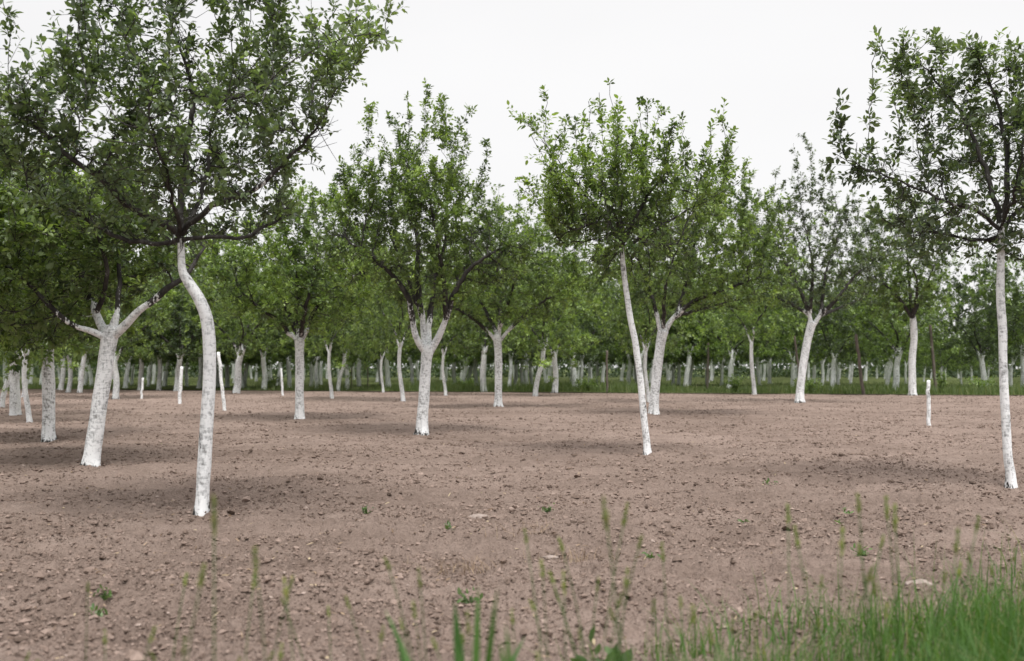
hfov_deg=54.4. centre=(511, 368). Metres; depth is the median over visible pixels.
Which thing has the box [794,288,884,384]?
orchard tree
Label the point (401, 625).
grass stalk
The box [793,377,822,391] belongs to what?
weed clump
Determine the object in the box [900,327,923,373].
orchard tree
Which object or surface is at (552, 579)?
grass stalk
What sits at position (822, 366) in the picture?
orchard tree
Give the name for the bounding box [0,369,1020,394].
meadow
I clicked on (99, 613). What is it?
weed
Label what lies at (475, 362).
orchard tree
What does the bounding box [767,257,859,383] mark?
orchard tree
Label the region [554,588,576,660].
grass stalk
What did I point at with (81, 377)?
orchard tree
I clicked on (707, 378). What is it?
wooden pole
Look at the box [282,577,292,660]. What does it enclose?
grass stalk
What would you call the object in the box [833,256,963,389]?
orchard tree
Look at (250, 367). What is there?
orchard tree
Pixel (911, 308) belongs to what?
orchard tree
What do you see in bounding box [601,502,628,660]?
grass stalk
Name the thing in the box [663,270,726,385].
orchard tree
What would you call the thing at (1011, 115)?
orchard tree
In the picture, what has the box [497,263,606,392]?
orchard tree
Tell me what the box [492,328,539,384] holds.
orchard tree
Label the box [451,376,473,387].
weed clump
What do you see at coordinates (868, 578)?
grass stalk
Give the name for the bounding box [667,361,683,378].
orchard tree
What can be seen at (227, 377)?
orchard tree
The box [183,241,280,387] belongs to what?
orchard tree
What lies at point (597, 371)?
orchard tree
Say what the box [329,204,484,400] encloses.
orchard tree
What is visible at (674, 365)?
orchard tree
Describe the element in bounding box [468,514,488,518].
stone
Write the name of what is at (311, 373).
orchard tree
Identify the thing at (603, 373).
orchard tree
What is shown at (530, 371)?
orchard tree
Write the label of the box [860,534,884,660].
grass stalk
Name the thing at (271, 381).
weed clump
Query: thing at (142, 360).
orchard tree
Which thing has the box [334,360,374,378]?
orchard tree
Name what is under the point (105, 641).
grass stalk
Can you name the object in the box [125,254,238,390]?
orchard tree
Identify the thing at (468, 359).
orchard tree
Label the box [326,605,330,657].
grass stalk
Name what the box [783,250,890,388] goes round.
orchard tree
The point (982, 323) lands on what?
orchard tree
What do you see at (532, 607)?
grass stalk
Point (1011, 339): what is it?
orchard tree
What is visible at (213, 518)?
grass stalk
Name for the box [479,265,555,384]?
orchard tree
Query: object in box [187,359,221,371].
orchard tree
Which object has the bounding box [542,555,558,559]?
stone
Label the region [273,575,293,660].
grass stalk
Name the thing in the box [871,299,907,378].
orchard tree
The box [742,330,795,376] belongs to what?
orchard tree
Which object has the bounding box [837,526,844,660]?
grass stalk
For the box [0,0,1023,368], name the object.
sky
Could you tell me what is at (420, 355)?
orchard tree
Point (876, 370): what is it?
orchard tree
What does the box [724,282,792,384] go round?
orchard tree
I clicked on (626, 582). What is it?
grass stalk
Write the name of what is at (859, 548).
grass stalk
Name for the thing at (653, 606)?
grass stalk
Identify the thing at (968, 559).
grass stalk
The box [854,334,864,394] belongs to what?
wooden pole
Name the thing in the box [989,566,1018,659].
grass stalk
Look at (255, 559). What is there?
grass stalk
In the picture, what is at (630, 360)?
orchard tree
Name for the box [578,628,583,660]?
grass stalk
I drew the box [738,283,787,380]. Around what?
orchard tree
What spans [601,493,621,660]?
grass stalk
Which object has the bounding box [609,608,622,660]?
grass stalk
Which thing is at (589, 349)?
orchard tree
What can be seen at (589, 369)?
orchard tree
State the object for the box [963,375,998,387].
weed clump
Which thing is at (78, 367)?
orchard tree
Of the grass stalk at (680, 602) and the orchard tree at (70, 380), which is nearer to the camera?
the grass stalk at (680, 602)
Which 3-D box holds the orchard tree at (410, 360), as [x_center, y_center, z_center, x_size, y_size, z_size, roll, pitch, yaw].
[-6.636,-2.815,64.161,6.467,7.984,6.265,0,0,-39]
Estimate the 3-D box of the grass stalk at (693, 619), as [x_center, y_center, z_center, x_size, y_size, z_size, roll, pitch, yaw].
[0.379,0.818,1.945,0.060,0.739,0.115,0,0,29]
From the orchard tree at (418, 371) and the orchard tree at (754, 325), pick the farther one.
the orchard tree at (418, 371)
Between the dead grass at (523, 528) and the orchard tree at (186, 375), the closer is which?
the dead grass at (523, 528)
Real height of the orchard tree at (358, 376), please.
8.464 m
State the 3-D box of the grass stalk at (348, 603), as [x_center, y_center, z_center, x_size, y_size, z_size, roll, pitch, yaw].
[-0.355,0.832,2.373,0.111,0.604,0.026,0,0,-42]
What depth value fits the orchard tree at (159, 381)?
51.20 m
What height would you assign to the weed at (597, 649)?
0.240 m
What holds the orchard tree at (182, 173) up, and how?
on the soil
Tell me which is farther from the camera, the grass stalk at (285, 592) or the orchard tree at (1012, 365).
the orchard tree at (1012, 365)
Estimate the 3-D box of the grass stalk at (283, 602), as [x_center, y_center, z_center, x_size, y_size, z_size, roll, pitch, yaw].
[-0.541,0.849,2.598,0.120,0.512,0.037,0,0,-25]
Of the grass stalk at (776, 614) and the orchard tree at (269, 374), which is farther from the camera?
the orchard tree at (269, 374)
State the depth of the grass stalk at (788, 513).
2.28 m
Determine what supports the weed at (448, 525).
on the soil
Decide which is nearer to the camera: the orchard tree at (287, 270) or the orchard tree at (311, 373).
the orchard tree at (287, 270)
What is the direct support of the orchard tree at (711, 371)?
on the soil
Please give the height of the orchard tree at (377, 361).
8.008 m
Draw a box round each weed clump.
[260,375,283,387]
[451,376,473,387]
[571,376,605,390]
[721,373,748,391]
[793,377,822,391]
[935,370,949,389]
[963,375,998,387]
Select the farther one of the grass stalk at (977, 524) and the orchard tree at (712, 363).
the orchard tree at (712, 363)
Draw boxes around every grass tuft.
[385,610,524,660]
[453,584,497,660]
[454,622,511,660]
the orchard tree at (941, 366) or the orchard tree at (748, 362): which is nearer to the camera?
the orchard tree at (941, 366)
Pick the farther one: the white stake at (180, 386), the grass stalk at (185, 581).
the white stake at (180, 386)
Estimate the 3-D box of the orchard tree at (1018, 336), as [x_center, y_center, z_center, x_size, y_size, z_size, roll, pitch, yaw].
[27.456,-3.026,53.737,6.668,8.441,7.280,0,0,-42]
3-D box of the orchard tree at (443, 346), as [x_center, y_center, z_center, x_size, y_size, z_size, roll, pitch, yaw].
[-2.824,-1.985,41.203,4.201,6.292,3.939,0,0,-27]
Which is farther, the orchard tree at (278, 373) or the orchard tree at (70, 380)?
the orchard tree at (278, 373)
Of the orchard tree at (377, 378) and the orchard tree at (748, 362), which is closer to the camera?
the orchard tree at (377, 378)
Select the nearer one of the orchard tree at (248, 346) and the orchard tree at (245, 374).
the orchard tree at (248, 346)
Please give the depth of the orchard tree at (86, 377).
64.07 m
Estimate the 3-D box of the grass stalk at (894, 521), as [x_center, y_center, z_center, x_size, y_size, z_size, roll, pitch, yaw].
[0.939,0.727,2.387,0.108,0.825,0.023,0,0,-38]
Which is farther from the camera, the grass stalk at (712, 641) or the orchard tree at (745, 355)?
the orchard tree at (745, 355)
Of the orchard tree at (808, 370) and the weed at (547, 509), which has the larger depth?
the orchard tree at (808, 370)
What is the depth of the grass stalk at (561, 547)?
2.49 m
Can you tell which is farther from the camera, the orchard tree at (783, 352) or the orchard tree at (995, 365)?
the orchard tree at (995, 365)
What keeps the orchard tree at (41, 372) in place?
on the soil
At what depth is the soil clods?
6.75 m
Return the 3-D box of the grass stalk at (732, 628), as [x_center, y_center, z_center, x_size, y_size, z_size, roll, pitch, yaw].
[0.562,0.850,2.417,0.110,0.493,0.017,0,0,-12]
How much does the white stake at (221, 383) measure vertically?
1.613 m
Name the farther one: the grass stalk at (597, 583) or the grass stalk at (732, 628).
the grass stalk at (597, 583)
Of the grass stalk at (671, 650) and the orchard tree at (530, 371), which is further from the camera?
the orchard tree at (530, 371)
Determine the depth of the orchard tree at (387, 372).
58.20 m
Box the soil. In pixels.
[0,389,1023,660]
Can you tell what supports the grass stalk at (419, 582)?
on the soil
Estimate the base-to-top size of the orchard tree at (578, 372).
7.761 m
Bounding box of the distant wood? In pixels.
[0,353,1020,377]
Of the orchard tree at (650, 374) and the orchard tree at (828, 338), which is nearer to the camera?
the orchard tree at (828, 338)
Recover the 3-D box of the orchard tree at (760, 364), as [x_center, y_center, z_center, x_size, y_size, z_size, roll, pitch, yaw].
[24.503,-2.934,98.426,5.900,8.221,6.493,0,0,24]
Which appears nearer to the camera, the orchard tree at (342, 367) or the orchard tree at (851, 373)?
the orchard tree at (342, 367)
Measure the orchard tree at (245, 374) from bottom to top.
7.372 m
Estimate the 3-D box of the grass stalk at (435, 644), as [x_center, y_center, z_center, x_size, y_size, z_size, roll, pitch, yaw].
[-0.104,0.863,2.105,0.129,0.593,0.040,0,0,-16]
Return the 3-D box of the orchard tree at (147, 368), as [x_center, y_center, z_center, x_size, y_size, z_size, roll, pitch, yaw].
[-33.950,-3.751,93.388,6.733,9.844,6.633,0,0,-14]
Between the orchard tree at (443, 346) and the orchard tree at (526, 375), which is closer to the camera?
the orchard tree at (443, 346)
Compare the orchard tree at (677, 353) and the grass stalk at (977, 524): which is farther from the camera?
the orchard tree at (677, 353)
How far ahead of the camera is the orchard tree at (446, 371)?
84.15 m
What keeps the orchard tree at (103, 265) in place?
on the soil
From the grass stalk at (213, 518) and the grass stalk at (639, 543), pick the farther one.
the grass stalk at (639, 543)
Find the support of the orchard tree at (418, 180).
on the soil
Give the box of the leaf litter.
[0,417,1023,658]
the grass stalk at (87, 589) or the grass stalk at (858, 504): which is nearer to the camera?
the grass stalk at (858, 504)
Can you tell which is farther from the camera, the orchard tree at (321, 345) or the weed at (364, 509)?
the orchard tree at (321, 345)
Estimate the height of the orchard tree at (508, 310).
6.322 m
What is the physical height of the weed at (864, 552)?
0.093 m
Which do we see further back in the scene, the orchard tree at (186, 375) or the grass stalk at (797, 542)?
the orchard tree at (186, 375)
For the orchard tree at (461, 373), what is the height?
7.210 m
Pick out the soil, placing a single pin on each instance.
(476, 547)
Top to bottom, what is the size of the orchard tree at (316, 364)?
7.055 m
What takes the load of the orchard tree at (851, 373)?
on the soil
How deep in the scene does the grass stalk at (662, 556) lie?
2.52 m
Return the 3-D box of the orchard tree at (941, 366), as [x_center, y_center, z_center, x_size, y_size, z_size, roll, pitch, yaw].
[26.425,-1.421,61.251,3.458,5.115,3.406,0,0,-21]
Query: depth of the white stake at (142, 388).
35.63 m
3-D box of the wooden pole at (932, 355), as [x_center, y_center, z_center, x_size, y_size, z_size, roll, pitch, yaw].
[20.111,-0.455,47.545,0.416,3.277,0.144,0,0,0]
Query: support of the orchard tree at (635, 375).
on the soil
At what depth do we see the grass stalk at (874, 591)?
2.26 m
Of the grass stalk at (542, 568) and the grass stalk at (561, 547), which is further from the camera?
the grass stalk at (561, 547)
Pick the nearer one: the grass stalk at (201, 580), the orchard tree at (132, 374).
the grass stalk at (201, 580)
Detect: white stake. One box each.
[140,378,143,398]
[178,366,182,403]
[217,352,225,410]
[280,368,283,395]
[926,380,930,425]
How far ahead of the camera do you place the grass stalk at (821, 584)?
2.36 m
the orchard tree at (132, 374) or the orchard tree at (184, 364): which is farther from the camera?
the orchard tree at (184, 364)
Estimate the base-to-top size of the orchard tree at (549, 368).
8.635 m
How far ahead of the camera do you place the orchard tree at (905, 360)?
71.38 m
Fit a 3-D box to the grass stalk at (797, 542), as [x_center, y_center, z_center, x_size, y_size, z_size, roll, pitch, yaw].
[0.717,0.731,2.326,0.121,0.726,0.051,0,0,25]
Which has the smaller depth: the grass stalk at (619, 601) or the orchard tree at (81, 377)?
the grass stalk at (619, 601)
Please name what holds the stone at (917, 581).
on the soil
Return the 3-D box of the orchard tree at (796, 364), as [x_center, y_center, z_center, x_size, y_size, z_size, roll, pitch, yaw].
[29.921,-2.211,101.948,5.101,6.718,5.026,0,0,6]
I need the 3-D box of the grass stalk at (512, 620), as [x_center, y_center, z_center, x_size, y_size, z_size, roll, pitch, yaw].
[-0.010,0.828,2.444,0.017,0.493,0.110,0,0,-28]
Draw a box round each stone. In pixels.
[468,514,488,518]
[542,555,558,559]
[905,579,933,586]
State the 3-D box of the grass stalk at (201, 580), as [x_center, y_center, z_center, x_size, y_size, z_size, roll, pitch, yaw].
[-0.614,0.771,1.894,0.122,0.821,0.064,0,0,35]
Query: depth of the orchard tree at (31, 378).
70.49 m
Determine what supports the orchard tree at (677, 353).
on the soil
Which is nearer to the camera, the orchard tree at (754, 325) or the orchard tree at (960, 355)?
the orchard tree at (754, 325)
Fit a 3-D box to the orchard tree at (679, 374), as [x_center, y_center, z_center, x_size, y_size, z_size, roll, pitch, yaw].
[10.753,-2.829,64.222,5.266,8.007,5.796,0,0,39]
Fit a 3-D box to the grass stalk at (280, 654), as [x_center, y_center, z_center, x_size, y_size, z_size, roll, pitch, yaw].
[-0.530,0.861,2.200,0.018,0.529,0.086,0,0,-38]
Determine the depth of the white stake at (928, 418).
19.42 m
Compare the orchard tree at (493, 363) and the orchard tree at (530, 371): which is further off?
the orchard tree at (493, 363)
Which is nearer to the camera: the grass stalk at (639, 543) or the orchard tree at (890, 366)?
the grass stalk at (639, 543)
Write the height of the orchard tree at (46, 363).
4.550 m
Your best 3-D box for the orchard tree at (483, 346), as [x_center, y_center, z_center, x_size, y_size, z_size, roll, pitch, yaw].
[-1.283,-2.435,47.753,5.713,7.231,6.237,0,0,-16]
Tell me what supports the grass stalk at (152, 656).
on the soil
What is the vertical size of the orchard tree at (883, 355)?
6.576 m
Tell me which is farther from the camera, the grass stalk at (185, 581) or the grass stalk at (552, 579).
the grass stalk at (185, 581)
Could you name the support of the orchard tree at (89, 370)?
on the soil
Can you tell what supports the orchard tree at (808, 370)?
on the soil
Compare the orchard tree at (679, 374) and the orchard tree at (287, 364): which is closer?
the orchard tree at (287, 364)
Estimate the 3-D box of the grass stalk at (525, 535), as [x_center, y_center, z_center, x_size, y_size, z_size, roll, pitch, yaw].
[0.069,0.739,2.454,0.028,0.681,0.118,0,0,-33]
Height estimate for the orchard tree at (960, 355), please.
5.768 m
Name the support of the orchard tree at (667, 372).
on the soil
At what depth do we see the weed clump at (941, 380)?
44.16 m
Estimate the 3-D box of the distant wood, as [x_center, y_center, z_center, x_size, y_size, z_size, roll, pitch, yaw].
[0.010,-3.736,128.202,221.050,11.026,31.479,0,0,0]
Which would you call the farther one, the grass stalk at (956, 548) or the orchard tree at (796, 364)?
the orchard tree at (796, 364)
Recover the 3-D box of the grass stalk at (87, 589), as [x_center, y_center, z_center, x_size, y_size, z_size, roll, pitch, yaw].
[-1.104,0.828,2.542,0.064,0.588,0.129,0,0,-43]
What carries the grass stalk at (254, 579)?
on the soil
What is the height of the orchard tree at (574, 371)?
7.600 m
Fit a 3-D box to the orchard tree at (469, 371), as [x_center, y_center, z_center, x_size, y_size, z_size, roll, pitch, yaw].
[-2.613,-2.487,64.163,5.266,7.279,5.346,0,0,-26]
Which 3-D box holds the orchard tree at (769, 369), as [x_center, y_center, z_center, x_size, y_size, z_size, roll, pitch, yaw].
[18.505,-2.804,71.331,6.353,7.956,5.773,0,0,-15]
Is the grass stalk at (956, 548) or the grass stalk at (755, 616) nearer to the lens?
the grass stalk at (956, 548)
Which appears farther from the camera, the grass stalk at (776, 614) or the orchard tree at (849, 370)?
the orchard tree at (849, 370)
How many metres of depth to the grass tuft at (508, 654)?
1.79 m
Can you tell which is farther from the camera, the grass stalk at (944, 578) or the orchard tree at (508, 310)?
the orchard tree at (508, 310)
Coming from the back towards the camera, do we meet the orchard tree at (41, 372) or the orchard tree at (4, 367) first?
the orchard tree at (4, 367)
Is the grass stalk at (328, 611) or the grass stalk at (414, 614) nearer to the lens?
the grass stalk at (414, 614)
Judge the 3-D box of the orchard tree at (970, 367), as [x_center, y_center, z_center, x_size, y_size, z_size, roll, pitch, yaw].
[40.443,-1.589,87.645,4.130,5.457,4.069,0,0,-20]
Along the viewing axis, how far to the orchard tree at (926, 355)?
83.42 m
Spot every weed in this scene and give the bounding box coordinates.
[88,603,107,616]
[93,584,111,600]
[362,506,373,513]
[444,521,453,529]
[457,587,482,603]
[538,503,554,511]
[569,625,632,660]
[641,549,660,558]
[850,543,871,555]
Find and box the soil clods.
[0,392,1023,660]
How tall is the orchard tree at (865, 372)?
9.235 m
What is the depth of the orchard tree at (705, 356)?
67.62 m
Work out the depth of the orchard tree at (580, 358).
64.17 m
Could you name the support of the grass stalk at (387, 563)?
on the soil
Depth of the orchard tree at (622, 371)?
86.52 m
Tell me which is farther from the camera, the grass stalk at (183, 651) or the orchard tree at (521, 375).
the orchard tree at (521, 375)
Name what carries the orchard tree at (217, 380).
on the soil
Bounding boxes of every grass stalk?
[85,582,89,660]
[102,628,106,660]
[144,626,155,660]
[150,651,155,660]
[172,573,187,660]
[181,635,186,659]
[186,563,205,660]
[211,494,217,660]
[245,567,256,660]
[252,546,265,660]
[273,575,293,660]
[278,642,283,660]
[280,597,303,660]
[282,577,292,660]
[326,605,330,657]
[345,596,363,660]
[377,623,384,660]
[384,556,413,660]
[399,618,410,660]
[411,601,420,660]
[417,566,426,660]
[431,637,440,660]
[462,632,464,660]
[466,609,470,660]
[510,609,515,660]
[523,528,541,660]
[529,599,548,660]
[539,559,547,660]
[548,570,577,660]
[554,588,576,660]
[558,537,586,660]
[561,570,565,660]
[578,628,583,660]
[589,576,599,660]
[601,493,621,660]
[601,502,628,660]
[608,592,621,660]
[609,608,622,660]
[615,535,642,660]
[619,567,629,660]
[651,599,655,660]
[660,541,668,660]
[669,643,673,660]
[678,594,684,660]
[691,604,696,660]
[708,625,716,660]
[729,618,733,660]
[739,610,757,660]
[760,609,778,660]
[786,503,790,660]
[793,524,816,660]
[811,575,822,660]
[816,616,820,660]
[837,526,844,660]
[848,565,873,660]
[856,493,868,660]
[857,543,877,660]
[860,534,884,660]
[862,574,883,659]
[871,575,882,660]
[884,495,898,660]
[884,602,888,660]
[892,502,899,660]
[930,571,946,660]
[947,561,961,659]
[948,526,959,660]
[954,515,979,660]
[967,551,989,660]
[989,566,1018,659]
[1007,546,1016,660]
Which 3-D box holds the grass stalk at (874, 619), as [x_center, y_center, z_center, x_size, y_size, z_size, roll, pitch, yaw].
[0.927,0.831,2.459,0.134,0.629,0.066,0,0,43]
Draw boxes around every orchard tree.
[0,0,410,516]
[0,128,218,466]
[0,149,145,441]
[0,187,98,422]
[0,285,72,406]
[0,288,114,415]
[3,359,6,382]
[8,357,70,384]
[21,330,82,396]
[28,356,40,383]
[33,358,59,379]
[36,287,126,391]
[40,252,144,392]
[54,360,95,380]
[57,355,71,389]
[63,254,179,398]
[66,353,123,385]
[83,360,88,385]
[88,284,175,387]
[114,236,220,389]
[116,244,199,389]
[120,279,156,378]
[120,360,157,384]
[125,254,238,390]
[128,278,187,385]
[136,292,190,385]
[147,229,255,387]
[148,298,206,385]
[151,355,186,383]
[162,358,197,368]
[169,229,258,386]
[174,252,310,392]
[178,174,404,418]
[178,270,270,386]
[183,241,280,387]
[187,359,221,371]
[213,265,305,389]
[216,308,280,386]
[232,360,259,378]
[233,360,276,380]
[238,258,286,383]
[244,259,325,387]
[253,269,308,385]
[271,275,381,387]
[272,233,400,397]
[279,258,348,385]
[287,283,388,388]
[288,244,391,390]
[289,334,350,384]
[304,77,543,435]
[313,260,406,385]
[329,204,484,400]
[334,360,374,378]
[343,269,424,391]
[347,231,437,385]
[350,323,417,384]
[360,328,405,381]
[371,269,445,385]
[390,253,484,395]
[391,350,438,380]
[392,331,457,363]
[399,184,616,406]
[403,247,499,385]
[425,293,502,380]
[432,356,459,380]
[434,323,503,380]
[435,237,516,385]
[435,328,477,380]
[437,246,535,391]
[469,264,555,384]
[477,208,604,395]
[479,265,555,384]
[486,273,563,384]
[488,277,572,384]
[490,358,512,372]
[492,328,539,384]
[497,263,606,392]
[507,77,749,454]
[514,249,620,385]
[534,265,613,383]
[538,266,590,382]
[547,360,568,380]
[551,279,618,380]
[561,282,622,382]
[562,359,584,378]
[571,279,626,384]
[576,282,629,381]
[581,212,729,401]
[585,257,656,382]
[589,242,696,363]
[594,146,798,414]
[595,338,627,380]
[602,283,653,383]
[622,309,672,382]
[633,234,730,385]
[639,287,718,383]
[640,268,716,384]
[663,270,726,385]
[663,343,685,379]
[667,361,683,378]
[674,273,740,384]
[684,269,807,388]
[689,266,768,383]
[693,199,834,394]
[694,341,734,380]
[695,343,737,379]
[719,132,904,402]
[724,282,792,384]
[734,343,772,368]
[735,290,800,383]
[735,347,784,379]
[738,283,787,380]
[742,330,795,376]
[743,261,840,386]
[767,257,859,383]
[780,280,866,382]
[781,341,825,370]
[782,355,809,379]
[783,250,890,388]
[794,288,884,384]
[808,320,864,382]
[810,294,857,380]
[820,25,1023,488]
[821,303,889,383]
[825,194,960,395]
[830,358,864,379]
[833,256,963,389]
[838,257,947,385]
[838,291,891,380]
[860,315,909,372]
[864,361,882,377]
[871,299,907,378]
[875,306,933,383]
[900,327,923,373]
[903,318,946,381]
[916,308,968,376]
[919,252,1023,384]
[927,334,960,375]
[933,313,994,383]
[942,329,974,378]
[947,242,1023,387]
[949,323,993,379]
[959,277,1023,386]
[962,286,1023,381]
[963,324,1018,379]
[988,288,1014,380]
[992,297,1022,362]
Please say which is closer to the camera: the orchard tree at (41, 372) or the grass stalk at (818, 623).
the grass stalk at (818, 623)
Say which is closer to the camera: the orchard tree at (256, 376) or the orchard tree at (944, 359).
the orchard tree at (256, 376)
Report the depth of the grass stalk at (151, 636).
2.09 m
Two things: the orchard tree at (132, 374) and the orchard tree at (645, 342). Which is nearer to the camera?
the orchard tree at (645, 342)
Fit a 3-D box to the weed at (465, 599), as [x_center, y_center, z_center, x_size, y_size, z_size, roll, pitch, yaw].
[-0.210,1.108,4.828,0.134,0.099,0.086,0,0,16]
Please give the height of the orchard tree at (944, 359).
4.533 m
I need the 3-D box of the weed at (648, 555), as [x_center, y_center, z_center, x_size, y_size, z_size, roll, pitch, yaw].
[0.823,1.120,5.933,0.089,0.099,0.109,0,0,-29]
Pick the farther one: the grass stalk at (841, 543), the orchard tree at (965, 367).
the orchard tree at (965, 367)
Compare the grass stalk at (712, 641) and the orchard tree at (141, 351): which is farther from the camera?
the orchard tree at (141, 351)
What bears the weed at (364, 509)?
on the soil
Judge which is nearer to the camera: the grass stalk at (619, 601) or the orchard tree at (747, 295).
the grass stalk at (619, 601)
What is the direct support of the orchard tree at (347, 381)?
on the soil
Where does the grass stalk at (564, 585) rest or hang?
on the soil
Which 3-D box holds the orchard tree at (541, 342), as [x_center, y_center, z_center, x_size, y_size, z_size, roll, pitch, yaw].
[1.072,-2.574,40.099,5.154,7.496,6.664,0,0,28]
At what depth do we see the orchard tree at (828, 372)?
85.15 m
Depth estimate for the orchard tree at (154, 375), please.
69.86 m
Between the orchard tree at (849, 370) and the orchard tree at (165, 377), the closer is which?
the orchard tree at (165, 377)
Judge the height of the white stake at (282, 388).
1.192 m
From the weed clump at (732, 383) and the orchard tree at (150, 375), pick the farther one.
the orchard tree at (150, 375)
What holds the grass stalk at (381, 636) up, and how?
on the soil
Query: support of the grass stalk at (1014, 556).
on the soil
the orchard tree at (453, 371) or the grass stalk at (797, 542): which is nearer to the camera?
the grass stalk at (797, 542)
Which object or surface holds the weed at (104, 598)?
on the soil
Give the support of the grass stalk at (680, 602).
on the soil
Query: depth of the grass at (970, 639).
3.75 m
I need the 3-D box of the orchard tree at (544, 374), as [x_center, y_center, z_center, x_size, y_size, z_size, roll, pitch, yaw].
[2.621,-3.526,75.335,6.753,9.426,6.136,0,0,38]
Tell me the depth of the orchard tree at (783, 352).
58.13 m
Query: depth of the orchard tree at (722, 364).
63.83 m
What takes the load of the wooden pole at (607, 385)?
on the soil
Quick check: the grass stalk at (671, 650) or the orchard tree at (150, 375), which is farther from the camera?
the orchard tree at (150, 375)
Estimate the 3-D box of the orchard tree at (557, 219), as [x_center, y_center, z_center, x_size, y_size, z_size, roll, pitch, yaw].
[1.462,-1.287,12.894,3.074,4.878,2.711,0,0,0]
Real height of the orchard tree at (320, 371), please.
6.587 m
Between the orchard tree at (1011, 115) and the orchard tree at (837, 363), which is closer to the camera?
the orchard tree at (1011, 115)
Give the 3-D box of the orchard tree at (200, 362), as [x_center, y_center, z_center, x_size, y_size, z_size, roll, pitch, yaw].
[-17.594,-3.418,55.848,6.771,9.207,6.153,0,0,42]
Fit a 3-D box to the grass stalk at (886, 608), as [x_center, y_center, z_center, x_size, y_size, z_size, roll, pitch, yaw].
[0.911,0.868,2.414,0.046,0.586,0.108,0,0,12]
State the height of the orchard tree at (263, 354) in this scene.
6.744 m
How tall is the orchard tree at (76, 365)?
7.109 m
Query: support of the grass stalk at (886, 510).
on the soil
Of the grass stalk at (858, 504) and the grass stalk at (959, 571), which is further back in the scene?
the grass stalk at (959, 571)
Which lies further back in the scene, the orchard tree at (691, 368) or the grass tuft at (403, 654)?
the orchard tree at (691, 368)
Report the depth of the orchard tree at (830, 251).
31.94 m
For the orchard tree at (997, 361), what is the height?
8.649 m
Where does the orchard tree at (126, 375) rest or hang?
on the soil
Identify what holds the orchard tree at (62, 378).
on the soil
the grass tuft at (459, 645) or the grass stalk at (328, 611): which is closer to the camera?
the grass tuft at (459, 645)
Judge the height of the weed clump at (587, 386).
0.801 m
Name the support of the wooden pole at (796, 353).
on the soil
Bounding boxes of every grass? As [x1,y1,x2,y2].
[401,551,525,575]
[482,518,581,539]
[521,515,1023,660]
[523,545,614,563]
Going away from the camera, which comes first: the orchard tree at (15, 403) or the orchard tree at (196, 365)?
the orchard tree at (15, 403)
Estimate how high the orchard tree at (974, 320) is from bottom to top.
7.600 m
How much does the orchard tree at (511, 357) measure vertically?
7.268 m
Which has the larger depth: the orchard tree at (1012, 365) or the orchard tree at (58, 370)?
the orchard tree at (58, 370)
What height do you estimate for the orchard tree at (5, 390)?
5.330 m
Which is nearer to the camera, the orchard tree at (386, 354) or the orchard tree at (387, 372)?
the orchard tree at (386, 354)
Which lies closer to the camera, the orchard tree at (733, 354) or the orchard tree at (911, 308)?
the orchard tree at (911, 308)
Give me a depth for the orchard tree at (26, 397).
20.32 m
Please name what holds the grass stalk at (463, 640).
on the soil
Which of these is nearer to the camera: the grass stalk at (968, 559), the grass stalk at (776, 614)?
the grass stalk at (776, 614)
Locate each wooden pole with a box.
[606,350,608,392]
[706,343,709,388]
[794,336,798,368]
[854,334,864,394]
[929,325,936,387]
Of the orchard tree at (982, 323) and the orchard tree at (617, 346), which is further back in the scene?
the orchard tree at (982, 323)

